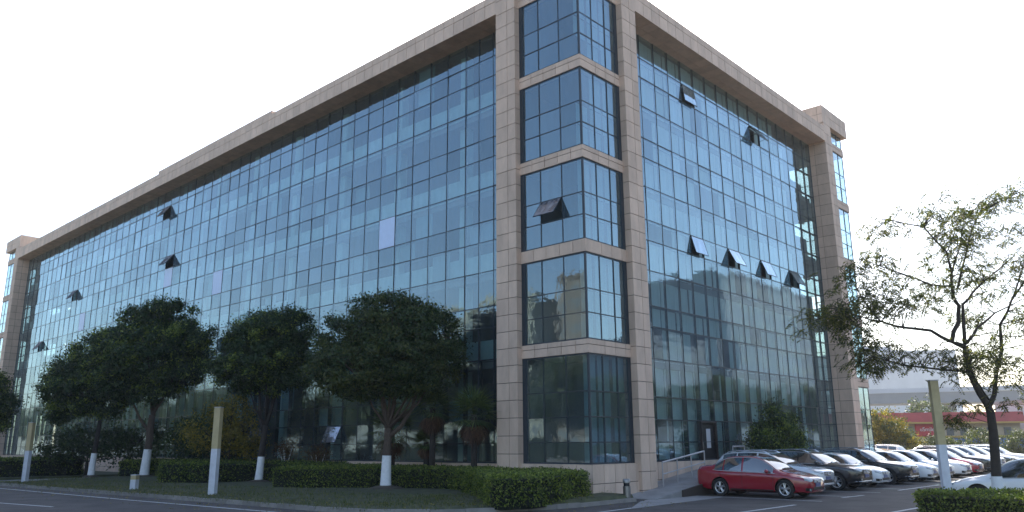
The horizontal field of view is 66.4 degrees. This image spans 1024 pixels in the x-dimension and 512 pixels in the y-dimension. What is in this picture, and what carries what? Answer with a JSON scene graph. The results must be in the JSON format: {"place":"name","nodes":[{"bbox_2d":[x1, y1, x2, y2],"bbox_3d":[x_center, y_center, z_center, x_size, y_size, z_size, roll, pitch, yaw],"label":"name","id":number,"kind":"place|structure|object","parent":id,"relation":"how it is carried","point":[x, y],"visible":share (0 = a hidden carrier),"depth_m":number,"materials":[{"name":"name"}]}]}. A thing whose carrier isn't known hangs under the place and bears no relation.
{"place":"outdoors","nodes":[
{"label":"outdoors","id":0,"kind":"place"},
{"bbox_2d":[0,478,65,481],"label":"driveway","id":1,"kind":"structure","parent":0,"point":[28,480],"depth_m":44.35,"materials":[{"name":"grey concrete"}]},
{"bbox_2d":[0,471,117,479],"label":"lawn","id":2,"kind":"structure","parent":0,"point":[102,473],"depth_m":47.30,"materials":[{"name":"green plant"}]},
{"bbox_2d":[0,368,30,436],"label":"camphor tree","id":3,"kind":"object","parent":2,"relation":"on","point":[7,402],"visible":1,"depth_m":45.87,"materials":[{"name":"green plant"}]},
{"bbox_2d":[0,456,83,476],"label":"clipped hedge","id":4,"kind":"object","parent":2,"relation":"on","point":[11,466],"visible":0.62,"depth_m":47.75,"materials":[{"name":"green plant"}]},
{"bbox_2d":[82,475,98,477],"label":"soil mound","id":5,"kind":"object","parent":2,"relation":"on","point":[89,476],"visible":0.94,"depth_m":44.28,"materials":[{"name":"soil"}]},
{"bbox_2d":[28,326,137,474],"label":"camphor tree","id":6,"kind":"object","parent":5,"relation":"on","point":[65,398],"visible":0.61,"depth_m":44.65,"materials":[{"name":"green plant"}]},
{"bbox_2d":[31,416,169,474],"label":"understorey tree","id":7,"kind":"object","parent":2,"relation":"on","point":[120,441],"visible":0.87,"depth_m":47.98,"materials":[{"name":"green plant"}]},
{"bbox_2d":[0,486,318,511],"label":"side road","id":8,"kind":"structure","parent":0,"point":[60,502],"depth_m":25.98,"materials":[{"name":"grey asphalt"}]},
{"bbox_2d":[0,488,125,499],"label":"lane line","id":9,"kind":"object","parent":8,"relation":"on","point":[68,494],"visible":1,"depth_m":31.40,"materials":[{"name":"white paint"}]},
{"bbox_2d":[132,500,271,511],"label":"lane line","id":10,"kind":"object","parent":8,"relation":"on","point":[204,506],"visible":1,"depth_m":24.76,"materials":[{"name":"white paint"}]},
{"bbox_2d":[0,483,636,511],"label":"kerb","id":11,"kind":"structure","parent":8,"relation":"on","point":[335,509],"depth_m":24.04,"materials":[{"name":"concrete"}]},
{"bbox_2d":[0,476,632,511],"bbox_3d":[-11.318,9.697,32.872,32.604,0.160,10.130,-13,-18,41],"label":"lawn","id":12,"kind":"structure","parent":0,"point":[602,496],"depth_m":27.88,"materials":[{"name":"green plant"}]},
{"bbox_2d":[21,422,35,481],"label":"lamp post","id":13,"kind":"object","parent":12,"relation":"on","point":[28,451],"visible":0.88,"depth_m":40.34,"materials":[{"name":"grey paint"}]},
{"bbox_2d":[130,474,139,488],"bbox_3d":[-15.668,9.434,32.493,0.260,0.700,0.260,-2,-14,8],"label":"light bollard","id":14,"kind":"object","parent":12,"relation":"on","point":[134,481],"visible":0.88,"depth_m":32.42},
{"bbox_2d":[60,293,222,474],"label":"camphor tree","id":15,"kind":"object","parent":12,"relation":"on","point":[146,341],"visible":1,"depth_m":43.70,"materials":[{"name":"green plant"}]},
{"bbox_2d":[118,457,205,475],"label":"clipped hedge","id":16,"kind":"object","parent":12,"relation":"on","point":[128,467],"visible":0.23,"depth_m":44.45,"materials":[{"name":"green plant"}]},
{"bbox_2d":[143,409,250,459],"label":"understorey tree","id":17,"kind":"object","parent":12,"relation":"on","point":[168,440],"visible":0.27,"depth_m":43.00,"materials":[{"name":"green plant"}]},
{"bbox_2d":[208,407,223,494],"bbox_3d":[-10.899,7.206,28.795,0.264,3.250,0.264,-2,-14,8],"label":"lamp post","id":18,"kind":"object","parent":12,"relation":"on","point":[215,452],"visible":0.88,"depth_m":28.72,"materials":[{"name":"grey paint"}]},
{"bbox_2d":[171,391,275,461],"bbox_3d":[-14.430,9.060,39.425,4.844,4.574,4.791,-13,-18,41],"label":"yellow bush","id":19,"kind":"object","parent":12,"relation":"on","point":[232,429],"visible":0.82,"depth_m":39.22,"materials":[{"name":"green plant"}]},
{"bbox_2d":[156,458,348,482],"bbox_3d":[-13.979,10.491,38.279,13.104,1.181,5.891,-13,-18,41],"label":"clipped hedge","id":20,"kind":"object","parent":12,"relation":"on","point":[181,470],"visible":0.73,"depth_m":36.61,"materials":[{"name":"green plant"}]},
{"bbox_2d":[248,480,269,481],"bbox_3d":[-11.717,10.396,36.195,1.200,0.150,1.200,-13,-18,41],"label":"soil mound","id":21,"kind":"object","parent":12,"relation":"on","point":[259,481],"visible":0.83,"depth_m":35.91,"materials":[{"name":"brown soil"}]},
{"bbox_2d":[199,301,322,479],"bbox_3d":[-11.836,6.447,37.374,5.558,8.645,5.619,-13,-18,41],"label":"camphor tree","id":22,"kind":"object","parent":12,"relation":"on","point":[272,348],"visible":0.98,"depth_m":36.82,"materials":[{"name":"green plant"}]},
{"bbox_2d":[267,435,306,460],"bbox_3d":[-10.935,9.759,37.901,1.819,2.151,2.009,-13,-18,41],"label":"sapling","id":23,"kind":"object","parent":12,"relation":"on","point":[284,451],"visible":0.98,"depth_m":37.93,"materials":[{"name":"green plant"}]},
{"bbox_2d":[300,438,335,464],"bbox_3d":[-8.940,9.489,36.453,1.765,1.977,1.724,-13,-18,41],"label":"sapling","id":24,"kind":"object","parent":12,"relation":"on","point":[317,456],"visible":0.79,"depth_m":36.44,"materials":[{"name":"green plant"}]},
{"bbox_2d":[0,479,672,511],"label":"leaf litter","id":25,"kind":"object","parent":12,"relation":"on","point":[242,499],"visible":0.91,"depth_m":26.19,"materials":[{"name":"brown plant"}]},
{"bbox_2d":[290,286,475,485],"bbox_3d":[-5.049,5.158,30.983,6.497,8.063,6.143,-13,-18,41],"label":"camphor tree","id":26,"kind":"object","parent":12,"relation":"on","point":[395,354],"visible":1,"depth_m":30.14,"materials":[{"name":"green plant"}]},
{"bbox_2d":[368,485,403,488],"bbox_3d":[-4.829,8.819,29.905,1.500,0.150,1.500,-13,-18,41],"label":"soil mound","id":27,"kind":"object","parent":12,"relation":"on","point":[386,487],"visible":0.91,"depth_m":29.55,"materials":[{"name":"soil"}]},
{"bbox_2d":[361,397,419,465],"bbox_3d":[-4.927,7.601,32.318,2.939,3.872,3.004,0,-13,-3],"label":"fan palm","id":28,"kind":"object","parent":12,"relation":"on","point":[398,448],"visible":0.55,"depth_m":32.18,"materials":[{"name":"green plant"}]},
{"bbox_2d":[411,426,440,465],"bbox_3d":[-3.462,8.051,31.538,1.573,2.615,1.529,-13,-18,41],"label":"fan palm","id":29,"kind":"object","parent":12,"relation":"on","point":[423,452],"visible":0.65,"depth_m":31.39,"materials":[{"name":"green plant"}]},
{"bbox_2d":[405,380,455,469],"bbox_3d":[-3.154,7.058,31.010,2.573,4.297,2.444,-13,-18,41],"label":"fan palm","id":30,"kind":"object","parent":12,"relation":"on","point":[433,423],"visible":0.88,"depth_m":30.92,"materials":[{"name":"green plant"}]},
{"bbox_2d":[271,463,592,509],"bbox_3d":[-3.119,8.178,28.686,5.630,1.076,15.392,11,-18,-40],"label":"clipped hedge","id":31,"kind":"object","parent":12,"relation":"on","point":[503,488],"visible":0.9,"depth_m":27.07,"materials":[{"name":"green plant"}]},
{"bbox_2d":[443,381,498,467],"bbox_3d":[-1.453,6.791,29.769,2.775,4.215,2.730,-13,-18,41],"label":"fan palm","id":32,"kind":"object","parent":12,"relation":"on","point":[474,434],"visible":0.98,"depth_m":29.62,"materials":[{"name":"green plant"}]},
{"bbox_2d":[623,479,630,497],"bbox_3d":[3.748,7.584,25.569,0.250,0.585,0.250,-13,-18,41],"label":"path light","id":33,"kind":"object","parent":12,"relation":"on","point":[626,488],"visible":0.98,"depth_m":25.48,"materials":[{"name":"silver metal"}]},
{"bbox_2d":[0,0,1023,449],"label":"sky","id":34,"kind":"structure","parent":0,"point":[928,95],"materials":[{"name":"white"}]},
{"bbox_2d":[630,496,720,508],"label":"pavement","id":35,"kind":"structure","parent":0,"point":[649,502],"depth_m":25.74,"materials":[{"name":"grey concrete"}]},
{"bbox_2d":[518,472,989,511],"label":"road","id":36,"kind":"structure","parent":0,"point":[892,497],"depth_m":24.49,"materials":[{"name":"grey asphalt"}]},
{"bbox_2d":[632,469,698,499],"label":"ramp","id":37,"kind":"structure","parent":36,"relation":"on","point":[672,488],"depth_m":28.27,"materials":[{"name":"grey concrete"}]},
{"bbox_2d":[661,450,704,486],"bbox_3d":[6.604,8.104,29.968,0.068,1.258,3.148,-13,-18,41],"label":"handrail","id":38,"kind":"object","parent":37,"relation":"on","point":[676,459],"visible":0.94,"depth_m":29.75,"materials":[{"name":"silver metal"}]},
{"bbox_2d":[682,484,734,496],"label":"ramp wall","id":39,"kind":"structure","parent":36,"relation":"on","point":[699,489],"depth_m":28.08,"materials":[{"name":"grey stone"}]},
{"bbox_2d":[697,491,749,495],"bbox_3d":[8.414,8.894,29.425,0.790,0.001,4.650,-13,-18,41],"label":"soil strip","id":40,"kind":"object","parent":36,"relation":"on","point":[730,493],"visible":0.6,"depth_m":28.49,"materials":[{"name":"soil"}]},
{"bbox_2d":[697,455,824,498],"bbox_3d":[8.793,7.819,27.872,4.209,1.392,2.006,-12,-18,40],"label":"parked car","id":41,"kind":"object","parent":36,"relation":"on","point":[741,474],"visible":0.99,"depth_m":27.26,"materials":[{"name":"red paint"}]},
{"bbox_2d":[744,505,792,511],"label":"lane line","id":42,"kind":"object","parent":36,"relation":"on","point":[768,508],"visible":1,"depth_m":22.50,"materials":[{"name":"white paint"}]},
{"bbox_2d":[717,449,835,493],"bbox_3d":[10.080,8.297,30.308,4.322,1.573,2.073,-12,-18,41],"label":"parked car","id":43,"kind":"object","parent":36,"relation":"on","point":[827,475],"visible":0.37,"depth_m":29.71,"materials":[{"name":"silver metal"}]},
{"bbox_2d":[773,449,872,490],"bbox_3d":[12.244,8.670,31.942,4.322,1.573,2.073,-12,-18,41],"label":"parked car","id":44,"kind":"object","parent":36,"relation":"on","point":[850,476],"visible":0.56,"depth_m":30.78,"materials":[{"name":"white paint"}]},
{"bbox_2d":[821,452,890,486],"bbox_3d":[13.966,9.214,33.887,4.209,1.392,2.006,-13,-18,42],"label":"parked car","id":45,"kind":"object","parent":36,"relation":"on","point":[879,474],"visible":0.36,"depth_m":32.90,"materials":[{"name":"white paint"}]},
{"bbox_2d":[820,447,919,484],"bbox_3d":[16.044,9.545,35.732,4.322,1.573,2.073,-12,-18,41],"label":"parked car","id":46,"kind":"object","parent":36,"relation":"on","point":[901,472],"visible":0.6,"depth_m":34.61,"materials":[{"name":"white paint"}]},
{"bbox_2d":[871,444,905,450],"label":"parked car","id":47,"kind":"object","parent":36,"relation":"on","point":[885,447],"visible":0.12,"depth_m":59.16,"materials":[{"name":"white paint"}]},
{"bbox_2d":[873,451,938,481],"bbox_3d":[17.993,10.061,37.566,4.209,1.392,2.006,-12,-18,40],"label":"parked car","id":48,"kind":"object","parent":36,"relation":"on","point":[926,471],"visible":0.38,"depth_m":36.47,"materials":[{"name":"white paint"}]},
{"bbox_2d":[887,450,954,479],"bbox_3d":[19.793,10.501,39.468,4.209,1.392,2.006,-13,-18,42],"label":"parked car","id":49,"kind":"object","parent":36,"relation":"on","point":[914,456],"visible":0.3,"depth_m":38.64,"materials":[{"name":"white paint"}]},
{"bbox_2d":[823,411,1023,450],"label":"shop building","id":50,"kind":"structure","parent":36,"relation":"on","point":[921,424],"depth_m":92.34,"materials":[{"name":"brown"}]},
{"bbox_2d":[895,427,914,449],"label":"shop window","id":51,"kind":"structure","parent":50,"relation":"in","point":[909,428],"depth_m":92.43,"materials":[{"name":"grey"}]},
{"bbox_2d":[946,428,953,434],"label":"window","id":52,"kind":"structure","parent":50,"relation":"in","point":[949,432],"depth_m":92.44,"materials":[{"name":"grey glass"}]},
{"bbox_2d":[1004,427,1011,434],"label":"window","id":53,"kind":"structure","parent":50,"relation":"in","point":[1005,428],"depth_m":92.46,"materials":[{"name":"grey glass"}]},
{"bbox_2d":[908,449,971,476],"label":"parked car","id":54,"kind":"object","parent":36,"relation":"on","point":[960,468],"visible":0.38,"depth_m":40.09,"materials":[{"name":"white paint"}]},
{"bbox_2d":[912,445,990,473],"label":"parked car","id":55,"kind":"object","parent":36,"relation":"on","point":[985,461],"visible":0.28,"depth_m":44.21,"materials":[{"name":"paint"}]},
{"bbox_2d":[920,449,983,475],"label":"parked car","id":56,"kind":"object","parent":36,"relation":"on","point":[977,466],"visible":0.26,"depth_m":41.94,"materials":[{"name":"red paint"}]},
{"bbox_2d":[947,445,1005,472],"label":"parked car","id":57,"kind":"object","parent":36,"relation":"on","point":[967,450],"visible":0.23,"depth_m":46.47,"materials":[{"name":"silver metal"}]},
{"bbox_2d":[951,458,1023,489],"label":"parked car","id":58,"kind":"object","parent":36,"relation":"on","point":[1012,471],"visible":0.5,"depth_m":22.09,"materials":[{"name":"white paint"}]},
{"bbox_2d":[962,445,1014,461],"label":"parked car","id":59,"kind":"object","parent":36,"relation":"on","point":[985,452],"visible":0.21,"depth_m":48.37,"materials":[{"name":"white paint"}]},
{"bbox_2d":[969,444,1023,457],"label":"parked car","id":60,"kind":"object","parent":36,"relation":"on","point":[1006,452],"visible":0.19,"depth_m":52.06,"materials":[{"name":"white paint"}]},
{"bbox_2d":[979,447,1019,458],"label":"parked car","id":61,"kind":"object","parent":36,"relation":"on","point":[986,449],"visible":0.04,"depth_m":50.51,"materials":[{"name":"white paint"}]},
{"bbox_2d":[818,347,963,413],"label":"distant building","id":62,"kind":"structure","parent":0,"point":[915,379],"depth_m":416.01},
{"bbox_2d":[993,399,1023,437],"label":"white building","id":63,"kind":"structure","parent":0,"point":[1011,408],"depth_m":98.33,"materials":[{"name":"grey paint"}]},
{"label":"ground","id":64,"kind":"structure","parent":0,"visible":0},
{"bbox_2d":[0,0,874,493],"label":"office building","id":65,"kind":"structure","parent":64,"relation":"on","point":[584,216],"depth_m":38.39,"materials":[{"name":"blue glass"}]},
{"bbox_2d":[0,300,8,332],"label":"bay window","id":66,"kind":"structure","parent":65,"relation":"in","point":[5,304],"depth_m":77.22,"materials":[{"name":"blue glass"}]},
{"bbox_2d":[4,263,13,296],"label":"bay window","id":67,"kind":"structure","parent":65,"relation":"in","point":[10,268],"depth_m":78.12,"materials":[{"name":"blue glass"}]},
{"bbox_2d":[9,251,15,260],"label":"bay window","id":68,"kind":"structure","parent":65,"relation":"in","point":[12,255],"depth_m":78.70,"materials":[{"name":"blue glass"}]},
{"bbox_2d":[157,205,170,216],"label":"open window","id":69,"kind":"structure","parent":65,"relation":"in","point":[164,210],"depth_m":55.87,"materials":[{"name":"blue glass"}]},
{"bbox_2d":[158,254,173,265],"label":"open window","id":70,"kind":"structure","parent":65,"relation":"in","point":[166,259],"depth_m":54.21,"materials":[{"name":"blue glass"}]},
{"bbox_2d":[320,426,341,442],"bbox_3d":[-8.762,8.648,37.934,1.171,0.773,0.411,-13,-18,41],"label":"open window","id":71,"kind":"structure","parent":65,"relation":"in","point":[331,433],"depth_m":37.90,"materials":[{"name":"blue glass"}]},
{"bbox_2d":[533,197,560,216],"bbox_3d":[1.335,-1.841,29.604,1.015,0.680,0.538,-13,-18,41],"label":"open window","id":72,"kind":"structure","parent":65,"relation":"in","point":[546,207],"depth_m":29.56,"materials":[{"name":"blue glass"}]},
{"bbox_2d":[519,0,579,78],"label":"window frame","id":73,"kind":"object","parent":65,"relation":"in","point":[522,35],"depth_m":32.08,"materials":[{"name":"blue glass"}]},
{"bbox_2d":[520,66,582,163],"bbox_3d":[1.500,-5.458,30.679,3.098,3.196,0.130,-13,-18,41],"label":"window frame","id":74,"kind":"structure","parent":65,"relation":"in","point":[523,119],"depth_m":31.05,"materials":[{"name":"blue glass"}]},
{"bbox_2d":[520,157,585,251],"bbox_3d":[1.526,-1.902,29.832,3.098,3.146,0.130,-13,-18,41],"label":"window frame","id":75,"kind":"structure","parent":65,"relation":"in","point":[524,206],"depth_m":30.27,"materials":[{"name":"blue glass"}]},
{"bbox_2d":[521,251,588,345],"bbox_3d":[1.553,1.624,28.991,3.098,3.176,0.130,-13,-18,41],"label":"bay window","id":76,"kind":"structure","parent":65,"relation":"in","point":[524,275],"depth_m":29.39,"materials":[{"name":"blue glass"}]},
{"bbox_2d":[522,352,592,464],"bbox_3d":[1.582,5.490,28.070,3.098,3.806,0.130,-13,-18,41],"label":"bay window","id":77,"kind":"structure","parent":65,"relation":"in","point":[525,362],"depth_m":28.49,"materials":[{"name":"blue glass"}]},
{"bbox_2d":[576,0,617,74],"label":"window frame","id":78,"kind":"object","parent":65,"relation":"in","point":[613,31],"depth_m":31.86,"materials":[{"name":"blue glass"}]},
{"bbox_2d":[578,67,621,160],"bbox_3d":[3.441,-5.499,30.566,0.130,3.196,2.558,-13,-18,41],"label":"window frame","id":79,"kind":"structure","parent":65,"relation":"in","point":[616,89],"depth_m":30.91,"materials":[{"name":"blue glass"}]},
{"bbox_2d":[581,157,625,249],"bbox_3d":[3.468,-1.944,29.718,0.130,3.146,2.558,-13,-18,41],"label":"window frame","id":80,"kind":"structure","parent":65,"relation":"in","point":[620,203],"depth_m":30.08,"materials":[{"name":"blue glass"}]},
{"bbox_2d":[584,251,629,344],"bbox_3d":[3.494,1.582,28.878,0.130,3.176,2.558,-13,-18,41],"label":"bay window","id":81,"kind":"structure","parent":65,"relation":"in","point":[624,295],"depth_m":29.25,"materials":[{"name":"blue glass"}]},
{"bbox_2d":[587,352,634,464],"bbox_3d":[3.523,5.449,27.957,0.130,3.806,2.558,-13,-18,41],"label":"bay window","id":82,"kind":"structure","parent":65,"relation":"in","point":[628,392],"depth_m":28.32,"materials":[{"name":"blue glass"}]},
{"bbox_2d":[681,84,696,106],"bbox_3d":[8.519,-7.724,37.692,0.197,0.883,1.130,-13,-18,41],"label":"open window","id":83,"kind":"structure","parent":65,"relation":"in","point":[689,96],"depth_m":37.65,"materials":[{"name":"blue glass"}]},
{"bbox_2d":[691,235,708,256],"bbox_3d":[8.604,-0.458,35.931,0.279,0.838,1.130,-13,-18,41],"label":"open window","id":84,"kind":"structure","parent":65,"relation":"in","point":[699,245],"depth_m":35.88,"materials":[{"name":"blue glass"}]},
{"bbox_2d":[697,421,718,459],"bbox_3d":[8.486,8.143,33.874,0.220,1.920,1.350,-13,-18,41],"label":"door","id":85,"kind":"structure","parent":65,"relation":"in","point":[709,433],"depth_m":33.93,"materials":[{"name":"black metal"}]},
{"bbox_2d":[728,249,746,266],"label":"open window","id":86,"kind":"structure","parent":65,"relation":"in","point":[736,256],"depth_m":38.34,"materials":[{"name":"blue glass"}]},
{"bbox_2d":[749,125,768,141],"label":"open window","id":87,"kind":"structure","parent":65,"relation":"in","point":[757,132],"depth_m":42.54,"materials":[{"name":"blue glass"}]},
{"bbox_2d":[761,260,776,276],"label":"open window","id":88,"kind":"structure","parent":65,"relation":"in","point":[768,267],"depth_m":40.88,"materials":[{"name":"blue glass"}]},
{"bbox_2d":[790,271,805,285],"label":"open window","id":89,"kind":"structure","parent":65,"relation":"in","point":[796,276],"depth_m":43.34,"materials":[{"name":"blue glass"}]},
{"bbox_2d":[789,158,846,202],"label":"bay window","id":90,"kind":"structure","parent":65,"relation":"in","point":[838,158],"depth_m":50.35,"materials":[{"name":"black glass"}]},
{"bbox_2d":[794,213,853,259],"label":"bay window","id":91,"kind":"structure","parent":65,"relation":"in","point":[845,213],"depth_m":49.52,"materials":[{"name":"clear glass"}]},
{"bbox_2d":[831,133,841,149],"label":"bay window","id":92,"kind":"structure","parent":65,"relation":"in","point":[835,136],"depth_m":50.19,"materials":[{"name":"blue glass"}]},
{"bbox_2d":[833,152,847,204],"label":"bay window","id":93,"kind":"structure","parent":65,"relation":"in","point":[837,175],"depth_m":49.35,"materials":[{"name":"blue glass"}]},
{"bbox_2d":[839,208,853,259],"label":"bay window","id":94,"kind":"structure","parent":65,"relation":"in","point":[844,236],"depth_m":48.48,"materials":[{"name":"blue glass"}]},
{"bbox_2d":[821,388,874,450],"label":"bay window","id":95,"kind":"structure","parent":65,"relation":"in","point":[858,388],"depth_m":46.74,"materials":[{"name":"blue glass"}]},
{"bbox_2d":[847,271,859,316],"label":"bay window","id":96,"kind":"structure","parent":65,"relation":"in","point":[851,288],"depth_m":47.72,"materials":[{"name":"blue glass"}]},
{"bbox_2d":[854,328,865,378],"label":"bay window","id":97,"kind":"structure","parent":65,"relation":"in","point":[855,328],"depth_m":46.81,"materials":[{"name":"blue glass"}]},
{"bbox_2d":[858,386,874,449],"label":"bay window","id":98,"kind":"structure","parent":65,"relation":"in","point":[863,411],"depth_m":45.97,"materials":[{"name":"blue glass"}]},
{"bbox_2d":[735,397,815,451],"bbox_3d":[11.874,8.282,35.052,2.871,3.898,4.986,-13,-18,41],"label":"round shrub","id":99,"kind":"object","parent":64,"relation":"on","point":[778,429],"visible":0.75,"depth_m":34.57,"materials":[{"name":"green plant"}]},
{"bbox_2d":[866,403,890,412],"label":"distant tree","id":100,"kind":"object","parent":64,"relation":"on","point":[877,409],"visible":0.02,"depth_m":128.07,"materials":[{"name":"green plant"}]},
{"bbox_2d":[863,405,927,449],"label":"roadside tree","id":101,"kind":"object","parent":64,"relation":"on","point":[881,427],"visible":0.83,"depth_m":72.50,"materials":[{"name":"green plant"}]},
{"bbox_2d":[821,385,1023,413],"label":"elevated road","id":102,"kind":"structure","parent":64,"relation":"on","point":[895,397],"depth_m":177.37,"materials":[{"name":"concrete"}]},
{"bbox_2d":[898,392,955,412],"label":"distant tree","id":103,"kind":"object","parent":64,"relation":"on","point":[925,406],"visible":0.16,"depth_m":127.57,"materials":[{"name":"green plant"}]},
{"bbox_2d":[922,432,962,446],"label":"roadside tree","id":104,"kind":"object","parent":64,"relation":"on","point":[950,441],"visible":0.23,"depth_m":72.71,"materials":[{"name":"green plant"}]},
{"bbox_2d":[958,424,1008,449],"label":"roadside tree","id":105,"kind":"object","parent":64,"relation":"on","point":[969,435],"visible":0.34,"depth_m":72.76,"materials":[{"name":"green plant"}]},
{"bbox_2d":[1000,428,1023,453],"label":"roadside tree","id":106,"kind":"object","parent":64,"relation":"on","point":[1012,443],"visible":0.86,"depth_m":72.80,"materials":[{"name":"green plant"}]},
{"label":"island kerb","id":107,"kind":"structure","parent":0,"visible":0},
{"label":"island lawn","id":108,"kind":"structure","parent":107,"relation":"in","visible":0},
{"bbox_2d":[786,176,1023,489],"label":"locust tree","id":109,"kind":"object","parent":108,"relation":"on","point":[971,368],"visible":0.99,"depth_m":20.45,"materials":[{"name":"green plant"}]},
{"bbox_2d":[927,380,951,489],"bbox_3d":[10.912,4.914,19.885,0.214,3.500,0.214,-2,-14,8],"label":"lamp post","id":110,"kind":"object","parent":108,"relation":"on","point":[940,437],"visible":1,"depth_m":19.91,"materials":[{"name":"grey metal"}]},
{"bbox_2d":[911,485,1023,511],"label":"clipped hedge","id":111,"kind":"object","parent":108,"relation":"on","point":[991,499],"visible":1,"depth_m":13.45,"materials":[{"name":"green plant"}]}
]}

